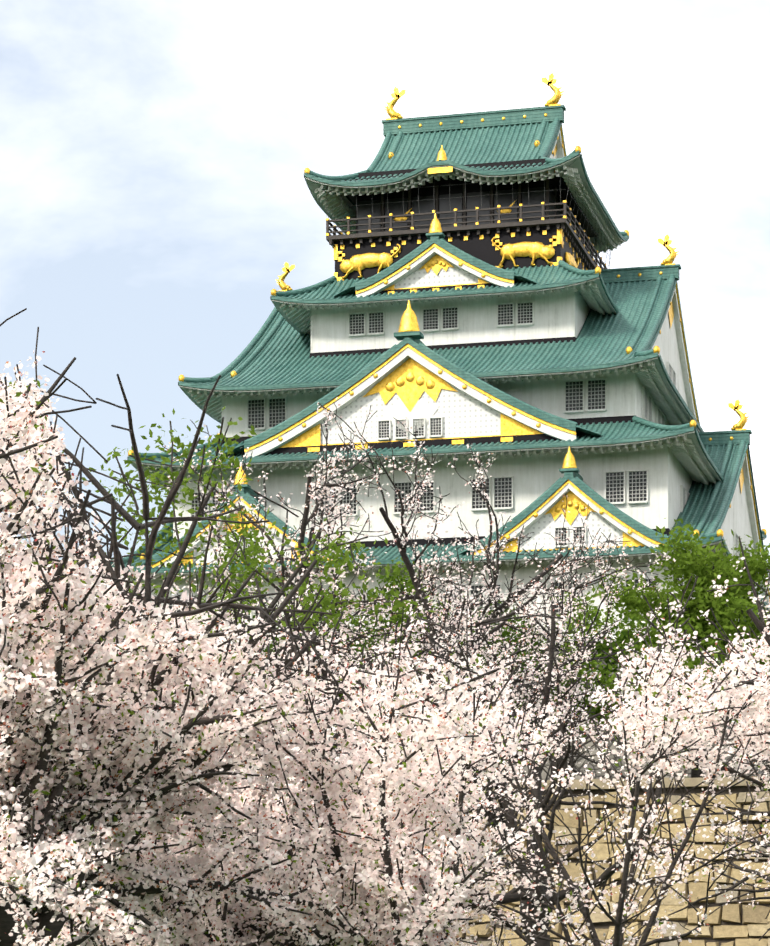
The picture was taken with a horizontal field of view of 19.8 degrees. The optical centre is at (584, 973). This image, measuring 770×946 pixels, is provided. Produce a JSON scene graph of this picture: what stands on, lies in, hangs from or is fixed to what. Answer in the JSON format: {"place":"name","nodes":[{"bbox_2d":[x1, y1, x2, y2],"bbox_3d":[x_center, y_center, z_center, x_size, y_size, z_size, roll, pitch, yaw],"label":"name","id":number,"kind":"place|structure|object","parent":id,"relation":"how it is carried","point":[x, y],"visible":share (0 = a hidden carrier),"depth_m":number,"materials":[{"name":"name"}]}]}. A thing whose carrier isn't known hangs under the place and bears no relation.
{"place":"outdoors","nodes":[
{"label":"outdoors","id":0,"kind":"place"},
{"bbox_2d":[0,0,769,668],"label":"sky","id":1,"kind":"structure","parent":0,"point":[155,195],"materials":[{"name":"white"}]},
{"bbox_2d":[581,518,769,777],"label":"tree","id":2,"kind":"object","parent":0,"point":[687,564],"depth_m":100.79,"materials":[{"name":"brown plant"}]},
{"label":"ground","id":3,"kind":"structure","parent":0,"visible":0},
{"bbox_2d":[0,308,350,945],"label":"cherry tree","id":4,"kind":"object","parent":3,"relation":"on","point":[76,798],"visible":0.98,"depth_m":17.58,"materials":[{"name":"pink plant"}]},
{"bbox_2d":[63,600,357,936],"bbox_3d":[-7.549,-2.337,35.388,8.198,8.333,8.208,0,0,12],"label":"cherry","id":5,"kind":"object","parent":3,"relation":"on","point":[231,649],"depth_m":34.37,"materials":[{"name":"pink plant"}]},
{"bbox_2d":[20,406,434,929],"bbox_3d":[-6.738,-2.911,30.273,8.898,9.519,6.333,0,0,12],"label":"tree","id":6,"kind":"object","parent":3,"relation":"on","point":[257,549],"visible":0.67,"depth_m":29.74,"materials":[{"name":"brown plant"}]},
{"bbox_2d":[23,650,571,945],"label":"cherry","id":7,"kind":"object","parent":3,"relation":"on","point":[222,920],"visible":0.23,"depth_m":22.48,"materials":[{"name":"pink plant"}]},
{"bbox_2d":[153,409,562,906],"bbox_3d":[-6.428,-4.042,38.447,11.292,11.776,10.619,0,0,12],"label":"cherry tree","id":8,"kind":"object","parent":3,"relation":"on","point":[286,651],"visible":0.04,"depth_m":38.38,"materials":[{"name":"pink plant"}]},
{"bbox_2d":[164,585,583,945],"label":"cherry tree","id":9,"kind":"object","parent":3,"relation":"on","point":[387,899],"visible":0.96,"depth_m":19.09,"materials":[{"name":"pink plant"}]},
{"bbox_2d":[181,397,675,886],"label":"cherry tree","id":10,"kind":"object","parent":3,"relation":"on","point":[492,591],"visible":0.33,"depth_m":42.13,"materials":[{"name":"pink plant"}]},
{"bbox_2d":[322,776,769,945],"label":"stone retaining wall","id":11,"kind":"structure","parent":3,"relation":"on","point":[743,923],"depth_m":83.11,"materials":[{"name":"beige stone"}]},
{"bbox_2d":[222,605,417,762],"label":"tree","id":12,"kind":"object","parent":11,"relation":"on","point":[279,639],"depth_m":99.34,"materials":[{"name":"brown plant"}]},
{"bbox_2d":[246,557,485,711],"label":"tree","id":13,"kind":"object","parent":11,"relation":"on","point":[400,578],"depth_m":100.75,"materials":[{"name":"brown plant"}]},
{"bbox_2d":[102,73,769,780],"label":"castle","id":14,"kind":"structure","parent":11,"relation":"on","point":[476,297],"depth_m":125.11,"materials":[{"name":"white paint"}]},
{"bbox_2d":[449,588,673,777],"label":"tree","id":15,"kind":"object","parent":11,"relation":"on","point":[606,670],"depth_m":97.51,"materials":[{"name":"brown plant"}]},
{"bbox_2d":[335,551,767,945],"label":"cherry tree","id":16,"kind":"object","parent":3,"relation":"on","point":[607,874],"visible":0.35,"depth_m":41.21,"materials":[{"name":"pink plant"}]},
{"bbox_2d":[418,576,769,945],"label":"cherry tree","id":17,"kind":"object","parent":3,"relation":"on","point":[642,709],"visible":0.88,"depth_m":22.47,"materials":[{"name":"pink plant"}]},
{"bbox_2d":[597,536,769,940],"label":"cherry","id":18,"kind":"object","parent":3,"relation":"on","point":[759,720],"visible":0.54,"depth_m":24.44,"materials":[{"name":"pink plant"}]},
{"bbox_2d":[673,658,769,876],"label":"cherry","id":19,"kind":"object","parent":3,"relation":"on","point":[742,723],"visible":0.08,"depth_m":35.84,"materials":[{"name":"white plant"}]}
]}

